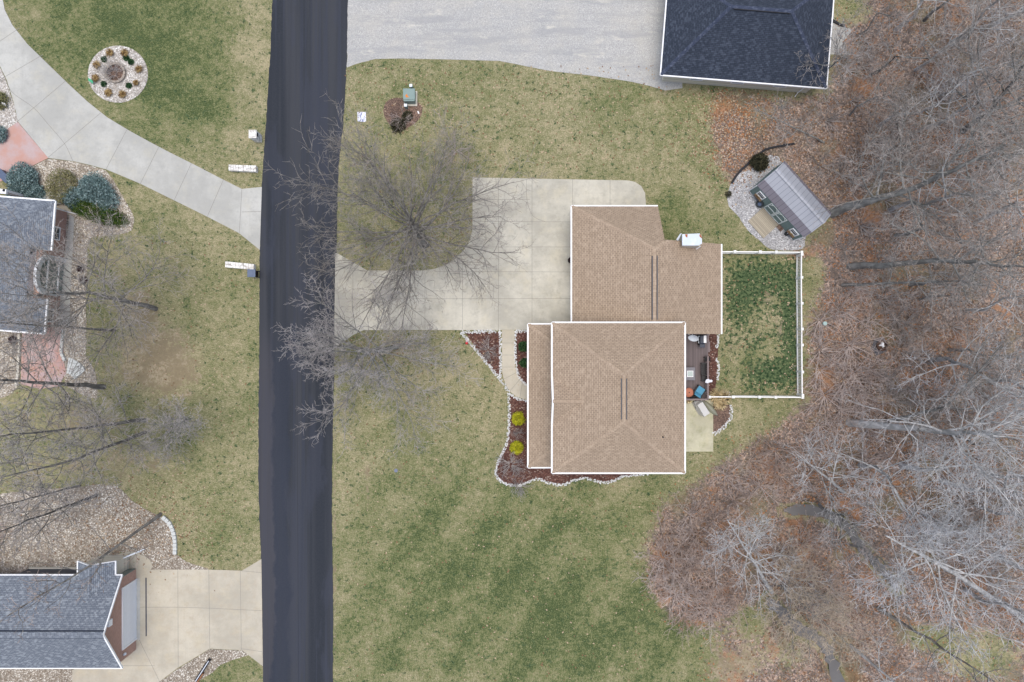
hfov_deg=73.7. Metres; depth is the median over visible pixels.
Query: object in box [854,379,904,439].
sapling shrub
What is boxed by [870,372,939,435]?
sapling shrub
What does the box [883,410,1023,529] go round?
bare tree
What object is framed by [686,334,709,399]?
deck
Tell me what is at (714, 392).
grass clump
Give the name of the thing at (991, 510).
bare tree
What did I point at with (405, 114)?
dead plant
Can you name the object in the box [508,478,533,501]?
twiggy shrub
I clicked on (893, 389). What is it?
sapling shrub
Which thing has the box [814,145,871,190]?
sapling shrub
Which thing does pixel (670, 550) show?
thicket shrub
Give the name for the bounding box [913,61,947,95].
sapling shrub
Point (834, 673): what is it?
creek water
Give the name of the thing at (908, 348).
sapling shrub
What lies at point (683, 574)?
thicket shrub
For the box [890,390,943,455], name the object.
sapling shrub
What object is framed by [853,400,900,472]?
sapling shrub
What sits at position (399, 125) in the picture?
dead plant
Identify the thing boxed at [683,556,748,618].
thicket shrub
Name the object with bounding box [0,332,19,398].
gravel bed
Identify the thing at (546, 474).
mulch bed
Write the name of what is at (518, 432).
twiggy shrub
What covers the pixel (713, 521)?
thicket shrub
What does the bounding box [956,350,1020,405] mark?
sapling shrub
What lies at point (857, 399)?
sapling shrub
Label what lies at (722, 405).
grass clump
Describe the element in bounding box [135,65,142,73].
grass clump
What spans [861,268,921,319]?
sapling shrub
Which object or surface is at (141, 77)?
gravel bed
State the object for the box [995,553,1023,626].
bare tree
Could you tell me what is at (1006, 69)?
bare tree
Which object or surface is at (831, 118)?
sapling shrub
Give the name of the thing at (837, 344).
sapling shrub
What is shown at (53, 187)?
olive shrub
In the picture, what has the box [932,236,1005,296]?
sapling shrub
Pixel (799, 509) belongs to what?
creek water
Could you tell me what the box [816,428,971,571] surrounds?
bare tree
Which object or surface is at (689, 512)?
thicket shrub
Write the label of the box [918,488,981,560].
sapling shrub
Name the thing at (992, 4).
bare tree
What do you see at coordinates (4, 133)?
spruce shrub
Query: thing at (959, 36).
bare tree
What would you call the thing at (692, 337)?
satellite dish
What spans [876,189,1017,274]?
bare tree
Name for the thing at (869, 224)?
sapling shrub
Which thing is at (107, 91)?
grass clump
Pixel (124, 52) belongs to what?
grass clump
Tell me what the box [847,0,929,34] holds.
bare tree
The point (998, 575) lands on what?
sapling shrub
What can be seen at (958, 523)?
bare tree
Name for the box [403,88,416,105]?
transformer box
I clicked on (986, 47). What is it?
sapling shrub
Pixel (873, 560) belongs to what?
bare tree
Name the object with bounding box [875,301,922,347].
sapling shrub
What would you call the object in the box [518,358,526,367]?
green bush
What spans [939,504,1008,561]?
sapling shrub
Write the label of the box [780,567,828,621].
thicket shrub
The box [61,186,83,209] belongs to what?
spruce shrub
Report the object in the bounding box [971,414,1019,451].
sapling shrub
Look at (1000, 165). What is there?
sapling shrub
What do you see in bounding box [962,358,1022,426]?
sapling shrub
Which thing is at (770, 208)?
door
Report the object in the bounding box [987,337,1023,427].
bare tree
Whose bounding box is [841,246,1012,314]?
bare tree
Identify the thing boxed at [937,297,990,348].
sapling shrub
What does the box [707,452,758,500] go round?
thicket shrub
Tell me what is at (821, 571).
thicket shrub
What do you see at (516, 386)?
path
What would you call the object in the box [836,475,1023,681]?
bare tree
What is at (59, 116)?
driveway
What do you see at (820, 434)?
sapling shrub
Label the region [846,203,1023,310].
bare tree
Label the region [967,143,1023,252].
bare tree
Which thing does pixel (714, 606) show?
thicket shrub
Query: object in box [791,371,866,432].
sapling shrub
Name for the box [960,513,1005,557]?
sapling shrub
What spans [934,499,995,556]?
sapling shrub
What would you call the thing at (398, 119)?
twiggy shrub
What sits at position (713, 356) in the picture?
mulch bed
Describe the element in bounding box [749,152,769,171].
yew bush
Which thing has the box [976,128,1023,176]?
bare tree
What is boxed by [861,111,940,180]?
bare tree
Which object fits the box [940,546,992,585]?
sapling shrub
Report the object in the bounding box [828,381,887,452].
sapling shrub
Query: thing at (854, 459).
sapling shrub
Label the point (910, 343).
sapling shrub
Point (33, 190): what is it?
spruce shrub
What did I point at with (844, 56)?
bare tree
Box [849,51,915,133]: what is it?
bare tree
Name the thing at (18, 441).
bare tree
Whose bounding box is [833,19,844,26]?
drain pipe
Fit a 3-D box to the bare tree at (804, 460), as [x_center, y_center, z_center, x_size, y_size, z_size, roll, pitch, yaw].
[26.906,10.921,56.927,9.078,10.666,11.334,-35,90,0]
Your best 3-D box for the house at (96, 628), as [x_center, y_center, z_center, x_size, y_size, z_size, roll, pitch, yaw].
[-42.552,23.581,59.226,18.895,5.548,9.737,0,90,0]
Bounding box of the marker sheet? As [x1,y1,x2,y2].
[357,112,365,121]
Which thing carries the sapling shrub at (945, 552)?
on the ground
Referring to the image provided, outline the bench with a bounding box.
[700,363,706,374]
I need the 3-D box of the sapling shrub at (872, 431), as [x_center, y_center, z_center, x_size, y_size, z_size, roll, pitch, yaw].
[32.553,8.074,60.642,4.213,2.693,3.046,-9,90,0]
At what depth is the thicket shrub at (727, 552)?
60.88 m
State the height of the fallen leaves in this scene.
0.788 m
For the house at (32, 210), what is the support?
on the ground
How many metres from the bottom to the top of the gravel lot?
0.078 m
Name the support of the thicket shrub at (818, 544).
on the ground
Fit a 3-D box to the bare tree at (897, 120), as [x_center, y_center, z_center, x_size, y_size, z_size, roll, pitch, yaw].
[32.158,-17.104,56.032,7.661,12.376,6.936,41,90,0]
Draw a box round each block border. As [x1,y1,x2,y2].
[14,334,21,385]
[59,330,65,360]
[161,515,176,554]
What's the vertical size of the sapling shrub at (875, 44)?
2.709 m
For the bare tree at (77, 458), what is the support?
on the ground
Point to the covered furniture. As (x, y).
(700, 407)
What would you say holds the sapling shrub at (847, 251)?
on the ground
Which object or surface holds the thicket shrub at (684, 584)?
on the ground
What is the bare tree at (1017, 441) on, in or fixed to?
on the ground
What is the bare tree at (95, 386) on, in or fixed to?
on the ground
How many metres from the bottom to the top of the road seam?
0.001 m
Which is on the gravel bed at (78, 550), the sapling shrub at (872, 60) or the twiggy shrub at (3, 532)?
the twiggy shrub at (3, 532)
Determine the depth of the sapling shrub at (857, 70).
61.16 m
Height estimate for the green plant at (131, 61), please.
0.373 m
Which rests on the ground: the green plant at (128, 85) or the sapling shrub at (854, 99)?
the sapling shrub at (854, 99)
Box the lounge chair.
[693,385,706,397]
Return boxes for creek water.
[767,597,844,681]
[784,504,896,585]
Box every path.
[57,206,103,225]
[58,215,73,325]
[502,330,526,399]
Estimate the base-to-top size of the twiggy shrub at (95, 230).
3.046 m
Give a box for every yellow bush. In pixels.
[509,440,523,454]
[511,411,525,425]
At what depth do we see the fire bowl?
61.04 m
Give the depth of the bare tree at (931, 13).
58.98 m
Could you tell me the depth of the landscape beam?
61.62 m
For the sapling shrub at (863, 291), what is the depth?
61.08 m
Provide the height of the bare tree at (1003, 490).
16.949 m
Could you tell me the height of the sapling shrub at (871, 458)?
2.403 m
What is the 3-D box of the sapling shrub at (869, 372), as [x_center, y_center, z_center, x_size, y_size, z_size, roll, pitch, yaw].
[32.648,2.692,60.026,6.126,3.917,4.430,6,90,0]
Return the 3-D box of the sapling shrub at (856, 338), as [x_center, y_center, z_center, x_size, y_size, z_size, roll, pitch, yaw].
[30.207,0.469,60.134,6.678,3.701,6.236,21,90,0]
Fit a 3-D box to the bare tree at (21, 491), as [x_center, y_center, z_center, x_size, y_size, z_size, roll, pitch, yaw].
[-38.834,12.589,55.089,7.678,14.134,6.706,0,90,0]
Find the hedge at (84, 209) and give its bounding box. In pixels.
[66,198,129,227]
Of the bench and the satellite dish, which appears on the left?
the satellite dish
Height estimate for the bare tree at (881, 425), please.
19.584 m
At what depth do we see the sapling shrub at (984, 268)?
60.77 m
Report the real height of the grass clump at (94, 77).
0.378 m
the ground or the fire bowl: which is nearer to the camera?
the fire bowl
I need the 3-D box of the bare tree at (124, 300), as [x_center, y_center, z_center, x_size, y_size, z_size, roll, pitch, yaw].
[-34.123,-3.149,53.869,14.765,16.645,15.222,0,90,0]
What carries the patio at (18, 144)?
on the ground
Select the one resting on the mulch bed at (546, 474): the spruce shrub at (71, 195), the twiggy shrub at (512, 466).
the twiggy shrub at (512, 466)
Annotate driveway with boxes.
[0,0,261,249]
[72,560,262,681]
[334,177,645,344]
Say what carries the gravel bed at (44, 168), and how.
on the ground
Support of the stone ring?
on the gravel bed at (141, 77)
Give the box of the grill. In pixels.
[698,335,705,347]
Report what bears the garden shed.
on the gravel bed at (775, 238)
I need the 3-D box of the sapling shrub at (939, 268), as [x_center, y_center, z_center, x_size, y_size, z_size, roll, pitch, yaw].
[38.233,-6.420,60.008,6.853,3.941,5.553,-14,90,0]
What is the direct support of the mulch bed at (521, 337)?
on the ground
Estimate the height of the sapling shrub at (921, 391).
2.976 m
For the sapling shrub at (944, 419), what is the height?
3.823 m
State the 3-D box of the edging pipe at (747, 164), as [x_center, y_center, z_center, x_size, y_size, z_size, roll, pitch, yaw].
[22.489,-16.500,61.880,6.763,0.200,1.140,-32,90,0]
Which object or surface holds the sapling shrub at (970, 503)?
on the ground
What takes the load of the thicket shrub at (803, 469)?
on the ground
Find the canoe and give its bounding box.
[702,400,716,415]
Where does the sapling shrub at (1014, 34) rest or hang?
on the ground
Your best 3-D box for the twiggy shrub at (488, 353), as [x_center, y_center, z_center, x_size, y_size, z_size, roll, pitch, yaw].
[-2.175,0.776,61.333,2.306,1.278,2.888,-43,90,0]
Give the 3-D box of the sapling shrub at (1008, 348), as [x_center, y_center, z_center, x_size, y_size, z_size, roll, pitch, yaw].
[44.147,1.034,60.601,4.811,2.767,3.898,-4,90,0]
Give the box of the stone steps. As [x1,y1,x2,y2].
[66,358,85,378]
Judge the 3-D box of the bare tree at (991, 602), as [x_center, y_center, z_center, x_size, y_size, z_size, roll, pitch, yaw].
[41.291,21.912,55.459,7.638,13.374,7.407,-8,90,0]
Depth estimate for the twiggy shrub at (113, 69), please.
61.46 m
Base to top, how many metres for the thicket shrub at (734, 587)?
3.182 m
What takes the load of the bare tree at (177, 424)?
on the ground
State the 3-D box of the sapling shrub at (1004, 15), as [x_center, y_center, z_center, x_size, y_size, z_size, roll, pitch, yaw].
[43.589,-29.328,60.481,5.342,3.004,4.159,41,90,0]
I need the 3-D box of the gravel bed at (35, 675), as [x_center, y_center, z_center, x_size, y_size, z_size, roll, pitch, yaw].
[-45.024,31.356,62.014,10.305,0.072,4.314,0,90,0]
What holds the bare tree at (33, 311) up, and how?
on the ground
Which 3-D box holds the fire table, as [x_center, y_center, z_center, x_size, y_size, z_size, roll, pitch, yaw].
[15.842,2.924,61.210,1.000,0.680,1.150,0,90,0]
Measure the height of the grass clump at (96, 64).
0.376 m
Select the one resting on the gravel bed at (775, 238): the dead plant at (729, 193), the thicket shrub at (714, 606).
the dead plant at (729, 193)
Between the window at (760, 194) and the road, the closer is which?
the window at (760, 194)
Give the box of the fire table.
[686,367,694,379]
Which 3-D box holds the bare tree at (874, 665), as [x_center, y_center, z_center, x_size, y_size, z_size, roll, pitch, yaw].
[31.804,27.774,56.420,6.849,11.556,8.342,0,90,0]
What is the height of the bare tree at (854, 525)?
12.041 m
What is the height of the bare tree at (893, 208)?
14.826 m
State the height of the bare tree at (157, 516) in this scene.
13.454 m
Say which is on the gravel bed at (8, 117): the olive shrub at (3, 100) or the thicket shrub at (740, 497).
the olive shrub at (3, 100)
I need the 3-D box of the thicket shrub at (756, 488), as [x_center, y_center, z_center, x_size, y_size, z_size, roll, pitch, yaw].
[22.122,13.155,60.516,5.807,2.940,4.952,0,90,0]
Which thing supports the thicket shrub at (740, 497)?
on the ground
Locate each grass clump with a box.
[91,74,99,81]
[92,61,100,68]
[104,88,112,96]
[105,48,113,56]
[118,90,126,98]
[120,48,128,55]
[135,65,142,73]
[709,388,723,402]
[713,397,727,410]
[716,389,731,403]
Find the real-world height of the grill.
0.980 m
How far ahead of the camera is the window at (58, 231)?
60.85 m
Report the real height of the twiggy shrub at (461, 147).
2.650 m
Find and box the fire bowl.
[686,388,692,396]
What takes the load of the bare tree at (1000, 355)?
on the ground
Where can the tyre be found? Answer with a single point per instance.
(759, 204)
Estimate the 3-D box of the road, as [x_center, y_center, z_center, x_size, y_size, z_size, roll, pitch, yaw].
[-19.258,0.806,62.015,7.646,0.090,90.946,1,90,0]
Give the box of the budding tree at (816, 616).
[750,525,891,670]
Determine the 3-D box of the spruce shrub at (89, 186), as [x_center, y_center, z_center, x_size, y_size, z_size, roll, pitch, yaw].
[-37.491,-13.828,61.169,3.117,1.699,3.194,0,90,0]
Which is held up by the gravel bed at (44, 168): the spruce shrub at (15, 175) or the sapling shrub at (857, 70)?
the spruce shrub at (15, 175)
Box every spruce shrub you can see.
[0,125,7,143]
[5,161,38,193]
[23,183,45,198]
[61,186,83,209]
[75,170,112,203]
[92,186,119,213]
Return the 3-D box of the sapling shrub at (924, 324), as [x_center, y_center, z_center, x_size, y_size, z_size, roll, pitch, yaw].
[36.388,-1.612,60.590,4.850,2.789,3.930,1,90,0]
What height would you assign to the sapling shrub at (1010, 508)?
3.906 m
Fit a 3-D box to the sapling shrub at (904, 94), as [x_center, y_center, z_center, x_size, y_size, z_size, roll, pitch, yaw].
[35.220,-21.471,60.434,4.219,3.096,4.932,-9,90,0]
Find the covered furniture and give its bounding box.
[692,400,708,416]
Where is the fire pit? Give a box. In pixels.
[872,338,887,354]
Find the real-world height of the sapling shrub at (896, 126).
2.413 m
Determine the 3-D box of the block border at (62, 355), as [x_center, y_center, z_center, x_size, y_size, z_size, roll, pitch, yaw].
[-40.712,0.381,61.906,0.533,0.228,2.931,0,90,0]
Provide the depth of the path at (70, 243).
61.95 m
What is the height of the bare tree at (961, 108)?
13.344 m
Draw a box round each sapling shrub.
[790,348,854,397]
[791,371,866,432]
[794,298,854,350]
[796,407,850,448]
[800,139,844,187]
[806,322,863,392]
[812,87,854,141]
[813,315,898,383]
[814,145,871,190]
[818,285,880,333]
[820,345,901,410]
[827,232,866,272]
[828,38,877,86]
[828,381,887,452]
[829,346,897,432]
[829,373,891,422]
[830,440,876,484]
[835,69,874,121]
[835,261,884,300]
[840,269,893,305]
[845,295,908,347]
[845,347,911,397]
[847,110,905,157]
[850,35,898,83]
[851,196,891,245]
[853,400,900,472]
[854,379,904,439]
[855,15,896,69]
[855,417,901,447]
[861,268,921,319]
[861,443,902,486]
[865,354,928,412]
[869,362,922,417]
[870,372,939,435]
[871,274,915,325]
[871,319,941,373]
[874,234,902,277]
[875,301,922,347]
[876,98,919,146]
[880,170,917,221]
[880,306,941,361]
[882,68,930,118]
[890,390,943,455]
[895,138,933,176]
[897,303,945,341]
[897,357,945,416]
[911,235,983,301]
[912,145,973,195]
[912,394,978,448]
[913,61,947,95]
[915,50,973,114]
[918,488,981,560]
[920,379,985,441]
[924,537,968,571]
[929,475,1005,529]
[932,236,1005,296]
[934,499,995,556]
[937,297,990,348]
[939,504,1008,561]
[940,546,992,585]
[952,389,987,429]
[954,231,1006,302]
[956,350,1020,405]
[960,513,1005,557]
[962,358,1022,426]
[967,21,1002,68]
[967,138,1022,185]
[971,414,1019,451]
[973,556,1023,605]
[976,0,1023,40]
[986,483,1023,540]
[991,332,1023,367]
[1005,4,1023,59]
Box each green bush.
[518,341,526,351]
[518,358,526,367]
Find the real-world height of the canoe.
0.423 m
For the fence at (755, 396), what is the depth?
60.89 m
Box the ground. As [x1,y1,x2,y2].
[0,0,1023,681]
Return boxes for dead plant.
[389,118,406,133]
[401,110,412,121]
[725,190,731,198]
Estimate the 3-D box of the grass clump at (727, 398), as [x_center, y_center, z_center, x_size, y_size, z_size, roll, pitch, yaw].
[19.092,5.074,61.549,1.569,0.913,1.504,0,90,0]
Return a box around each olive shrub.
[0,91,9,110]
[43,168,77,203]
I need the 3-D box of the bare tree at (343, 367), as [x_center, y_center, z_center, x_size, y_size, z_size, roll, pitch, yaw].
[-11.160,2.339,56.791,17.670,10.882,16.331,0,90,0]
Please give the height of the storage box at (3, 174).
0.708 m
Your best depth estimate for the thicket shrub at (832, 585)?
61.14 m
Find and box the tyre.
[756,201,763,207]
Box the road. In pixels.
[258,0,347,681]
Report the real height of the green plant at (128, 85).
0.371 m
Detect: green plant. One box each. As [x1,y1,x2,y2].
[100,81,106,86]
[126,82,131,88]
[128,58,134,64]
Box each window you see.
[54,226,60,240]
[756,191,765,199]
[789,228,799,236]
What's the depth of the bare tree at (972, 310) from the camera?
56.81 m
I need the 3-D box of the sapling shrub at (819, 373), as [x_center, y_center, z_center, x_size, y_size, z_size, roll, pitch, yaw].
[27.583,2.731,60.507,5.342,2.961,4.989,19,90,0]
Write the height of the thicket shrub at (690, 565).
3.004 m
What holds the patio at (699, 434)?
on the ground
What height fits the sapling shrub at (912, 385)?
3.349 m
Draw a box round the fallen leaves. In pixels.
[0,0,1023,681]
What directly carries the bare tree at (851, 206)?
on the ground
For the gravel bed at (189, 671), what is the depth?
61.98 m
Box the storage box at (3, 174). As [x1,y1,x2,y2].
[0,169,7,182]
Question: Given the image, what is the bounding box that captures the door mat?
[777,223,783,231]
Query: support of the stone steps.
on the gravel bed at (44, 168)
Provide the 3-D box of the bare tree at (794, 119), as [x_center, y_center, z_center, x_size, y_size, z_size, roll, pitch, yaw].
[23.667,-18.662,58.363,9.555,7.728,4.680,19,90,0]
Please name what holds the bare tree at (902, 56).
on the ground
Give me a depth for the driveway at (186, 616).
61.96 m
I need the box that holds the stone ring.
[105,62,125,83]
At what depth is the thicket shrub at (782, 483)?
61.15 m
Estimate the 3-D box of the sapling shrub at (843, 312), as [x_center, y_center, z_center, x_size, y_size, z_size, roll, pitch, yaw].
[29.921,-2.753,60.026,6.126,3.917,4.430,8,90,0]
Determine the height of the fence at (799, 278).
1.330 m
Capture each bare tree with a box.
[0,203,198,400]
[0,298,115,354]
[0,302,105,460]
[0,366,160,483]
[0,366,165,517]
[0,464,83,543]
[0,477,102,570]
[0,512,161,640]
[121,394,209,471]
[255,91,546,369]
[270,272,483,460]
[700,505,842,622]
[745,87,827,152]
[775,418,900,547]
[794,6,878,112]
[801,469,893,574]
[809,69,1023,258]
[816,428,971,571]
[835,348,1023,541]
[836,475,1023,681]
[837,538,919,600]
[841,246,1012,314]
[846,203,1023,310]
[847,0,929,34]
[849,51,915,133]
[849,620,936,681]
[858,5,974,104]
[860,71,955,178]
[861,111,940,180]
[863,50,997,151]
[875,592,1023,681]
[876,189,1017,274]
[878,126,1012,248]
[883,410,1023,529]
[884,319,1023,456]
[887,0,988,31]
[891,309,1023,442]
[904,334,999,389]
[908,232,1023,340]
[913,0,1023,87]
[917,18,1023,148]
[919,265,994,337]
[921,46,1023,96]
[922,0,1003,32]
[923,484,993,568]
[932,0,1023,201]
[935,147,1023,227]
[938,437,1023,556]
[946,400,1023,485]
[948,0,1023,49]
[948,318,1023,394]
[957,258,1023,334]
[957,563,1023,663]
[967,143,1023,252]
[974,480,1023,558]
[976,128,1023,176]
[977,444,1023,532]
[978,1,1023,31]
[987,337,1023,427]
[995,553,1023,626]
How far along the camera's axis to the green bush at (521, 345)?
61.60 m
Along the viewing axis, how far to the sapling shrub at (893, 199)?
61.23 m
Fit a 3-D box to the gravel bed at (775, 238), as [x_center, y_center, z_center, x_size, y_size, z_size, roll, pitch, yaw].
[23.665,-11.947,62.014,6.256,0.072,8.921,-34,90,0]
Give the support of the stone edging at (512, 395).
on the ground
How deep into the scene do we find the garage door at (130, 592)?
60.98 m
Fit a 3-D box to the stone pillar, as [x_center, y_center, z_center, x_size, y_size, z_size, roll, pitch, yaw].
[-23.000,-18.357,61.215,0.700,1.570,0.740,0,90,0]
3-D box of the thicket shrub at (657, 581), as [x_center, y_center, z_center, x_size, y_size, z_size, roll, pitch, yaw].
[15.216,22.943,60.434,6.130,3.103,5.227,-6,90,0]
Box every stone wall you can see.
[225,261,255,269]
[229,165,257,172]
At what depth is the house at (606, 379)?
55.48 m
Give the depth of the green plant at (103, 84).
61.80 m
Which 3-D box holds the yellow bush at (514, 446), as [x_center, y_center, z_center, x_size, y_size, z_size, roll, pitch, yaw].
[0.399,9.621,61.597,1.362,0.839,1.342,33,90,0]
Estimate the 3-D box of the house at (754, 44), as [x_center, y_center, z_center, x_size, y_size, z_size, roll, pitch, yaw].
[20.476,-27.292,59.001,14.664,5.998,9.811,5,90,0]
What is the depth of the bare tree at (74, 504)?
54.13 m
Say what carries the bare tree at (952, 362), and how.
on the ground
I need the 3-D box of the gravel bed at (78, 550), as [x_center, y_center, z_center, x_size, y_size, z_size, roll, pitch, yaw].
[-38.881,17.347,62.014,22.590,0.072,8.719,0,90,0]
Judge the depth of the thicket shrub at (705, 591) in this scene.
60.92 m
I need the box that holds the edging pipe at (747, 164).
[731,143,794,183]
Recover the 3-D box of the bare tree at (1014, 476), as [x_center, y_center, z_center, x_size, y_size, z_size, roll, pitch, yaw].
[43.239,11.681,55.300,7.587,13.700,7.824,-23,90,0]
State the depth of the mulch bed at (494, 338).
61.98 m
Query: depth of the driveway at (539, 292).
61.96 m
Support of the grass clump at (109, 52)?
on the gravel bed at (141, 77)
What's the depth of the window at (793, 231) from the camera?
60.64 m
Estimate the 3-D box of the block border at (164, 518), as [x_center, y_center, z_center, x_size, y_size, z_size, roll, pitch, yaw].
[-30.890,17.539,61.904,0.810,0.228,3.705,-18,90,0]
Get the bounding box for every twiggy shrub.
[0,518,12,556]
[64,202,128,241]
[95,56,125,87]
[383,103,412,132]
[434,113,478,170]
[473,335,498,363]
[493,452,530,480]
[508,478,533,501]
[512,427,523,439]
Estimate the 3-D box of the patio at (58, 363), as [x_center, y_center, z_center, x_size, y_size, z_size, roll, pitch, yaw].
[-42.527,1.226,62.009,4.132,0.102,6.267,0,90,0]
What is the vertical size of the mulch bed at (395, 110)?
0.065 m
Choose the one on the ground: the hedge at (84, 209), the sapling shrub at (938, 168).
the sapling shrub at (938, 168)
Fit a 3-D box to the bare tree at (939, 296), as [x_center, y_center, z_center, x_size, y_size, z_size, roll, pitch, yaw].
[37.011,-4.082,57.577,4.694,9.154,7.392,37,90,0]
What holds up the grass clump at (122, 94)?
on the gravel bed at (141, 77)
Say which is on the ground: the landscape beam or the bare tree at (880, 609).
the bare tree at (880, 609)
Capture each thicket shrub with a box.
[631,541,703,620]
[634,529,698,607]
[648,573,717,629]
[649,501,702,571]
[652,541,720,611]
[661,520,715,593]
[661,600,710,648]
[669,487,716,541]
[670,536,741,577]
[672,506,733,566]
[672,567,734,622]
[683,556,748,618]
[683,588,746,654]
[688,486,737,538]
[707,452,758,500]
[717,479,762,524]
[718,569,754,640]
[730,461,791,515]
[738,434,784,485]
[747,456,800,504]
[750,434,820,477]
[752,528,815,585]
[774,510,841,574]
[780,460,827,506]
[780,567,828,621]
[795,538,852,607]
[807,572,864,630]
[839,581,882,636]
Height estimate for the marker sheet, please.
0.020 m
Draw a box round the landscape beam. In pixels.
[194,659,210,681]
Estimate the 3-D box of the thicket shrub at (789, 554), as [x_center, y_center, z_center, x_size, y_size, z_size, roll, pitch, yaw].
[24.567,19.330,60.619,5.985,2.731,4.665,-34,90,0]
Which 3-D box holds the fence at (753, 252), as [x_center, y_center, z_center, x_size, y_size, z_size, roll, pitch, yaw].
[21.803,-7.948,61.355,8.238,1.330,0.243,0,90,0]
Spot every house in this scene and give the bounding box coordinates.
[0,189,75,334]
[0,549,144,668]
[527,205,721,473]
[659,0,833,96]
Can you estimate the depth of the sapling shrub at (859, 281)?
61.33 m
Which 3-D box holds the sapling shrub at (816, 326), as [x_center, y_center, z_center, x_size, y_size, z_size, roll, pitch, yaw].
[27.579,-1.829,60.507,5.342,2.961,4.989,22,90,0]
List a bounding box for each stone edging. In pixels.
[460,329,648,486]
[712,334,732,435]
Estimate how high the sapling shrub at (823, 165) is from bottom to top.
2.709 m
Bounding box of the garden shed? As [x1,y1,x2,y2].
[748,161,830,240]
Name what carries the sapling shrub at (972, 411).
on the ground
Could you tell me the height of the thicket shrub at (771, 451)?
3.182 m
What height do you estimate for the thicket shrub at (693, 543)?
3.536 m
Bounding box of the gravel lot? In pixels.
[347,0,851,89]
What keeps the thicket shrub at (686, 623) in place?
on the ground
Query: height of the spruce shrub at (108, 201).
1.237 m
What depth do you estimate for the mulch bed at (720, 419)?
61.98 m
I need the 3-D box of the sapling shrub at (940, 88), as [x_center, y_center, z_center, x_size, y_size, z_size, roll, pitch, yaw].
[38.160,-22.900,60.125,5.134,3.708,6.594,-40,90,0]
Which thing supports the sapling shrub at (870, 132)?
on the ground
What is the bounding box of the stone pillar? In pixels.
[249,130,261,141]
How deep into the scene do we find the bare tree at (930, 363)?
57.72 m
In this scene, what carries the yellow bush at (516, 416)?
on the mulch bed at (546, 474)
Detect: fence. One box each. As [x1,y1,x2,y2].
[706,395,803,398]
[722,250,802,254]
[795,253,803,395]
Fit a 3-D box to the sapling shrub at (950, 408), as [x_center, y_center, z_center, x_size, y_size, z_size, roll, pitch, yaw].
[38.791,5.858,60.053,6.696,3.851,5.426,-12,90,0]
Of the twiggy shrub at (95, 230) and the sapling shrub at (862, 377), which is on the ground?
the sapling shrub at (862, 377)
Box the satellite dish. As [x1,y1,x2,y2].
[688,334,698,340]
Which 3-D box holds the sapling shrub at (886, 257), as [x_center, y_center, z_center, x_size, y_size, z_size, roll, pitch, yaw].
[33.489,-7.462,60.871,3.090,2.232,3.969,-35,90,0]
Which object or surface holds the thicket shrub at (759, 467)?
on the ground
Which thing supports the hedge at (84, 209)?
on the gravel bed at (44, 168)
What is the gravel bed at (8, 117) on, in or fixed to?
on the ground
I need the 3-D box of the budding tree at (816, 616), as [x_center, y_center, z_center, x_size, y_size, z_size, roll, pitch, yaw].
[24.169,22.467,57.370,9.556,9.606,12.364,-38,90,0]
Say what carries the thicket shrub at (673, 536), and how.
on the ground
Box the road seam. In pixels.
[297,2,309,681]
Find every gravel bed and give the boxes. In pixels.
[0,69,17,130]
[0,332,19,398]
[0,484,207,573]
[0,669,71,681]
[17,159,133,398]
[88,46,147,102]
[160,649,246,681]
[727,155,805,250]
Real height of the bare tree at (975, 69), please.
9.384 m
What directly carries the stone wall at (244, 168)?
on the ground
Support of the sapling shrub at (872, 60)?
on the ground
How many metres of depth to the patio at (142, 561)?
61.97 m
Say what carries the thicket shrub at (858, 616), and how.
on the ground
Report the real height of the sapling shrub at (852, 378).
3.644 m
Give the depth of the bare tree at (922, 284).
55.21 m
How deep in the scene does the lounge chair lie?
61.07 m
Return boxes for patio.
[0,122,47,181]
[21,327,65,388]
[118,552,151,569]
[686,400,712,451]
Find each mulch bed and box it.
[383,97,422,130]
[465,332,499,374]
[496,396,644,484]
[515,331,526,383]
[708,334,718,393]
[713,404,730,431]
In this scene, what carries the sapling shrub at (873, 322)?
on the ground
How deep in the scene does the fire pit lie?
61.93 m
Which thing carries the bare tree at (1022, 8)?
on the ground
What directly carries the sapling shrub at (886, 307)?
on the ground
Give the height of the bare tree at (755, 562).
12.355 m
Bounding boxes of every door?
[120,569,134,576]
[124,580,136,646]
[763,203,787,223]
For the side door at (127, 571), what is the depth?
61.10 m
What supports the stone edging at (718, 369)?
on the ground
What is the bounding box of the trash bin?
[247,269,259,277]
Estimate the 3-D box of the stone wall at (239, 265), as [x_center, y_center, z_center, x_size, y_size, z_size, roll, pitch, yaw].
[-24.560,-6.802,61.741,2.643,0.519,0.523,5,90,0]
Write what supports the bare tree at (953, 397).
on the ground
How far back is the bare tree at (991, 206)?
55.67 m
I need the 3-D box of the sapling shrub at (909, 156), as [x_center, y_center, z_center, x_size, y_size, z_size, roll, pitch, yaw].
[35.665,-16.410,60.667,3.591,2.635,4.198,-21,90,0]
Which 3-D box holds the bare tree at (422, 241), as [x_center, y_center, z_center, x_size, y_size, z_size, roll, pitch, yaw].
[-8.267,-8.450,55.204,23.339,14.009,23.556,0,90,0]
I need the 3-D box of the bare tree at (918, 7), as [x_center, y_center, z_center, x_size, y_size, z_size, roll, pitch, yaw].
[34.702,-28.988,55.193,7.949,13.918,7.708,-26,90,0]
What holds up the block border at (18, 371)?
on the gravel bed at (4, 390)

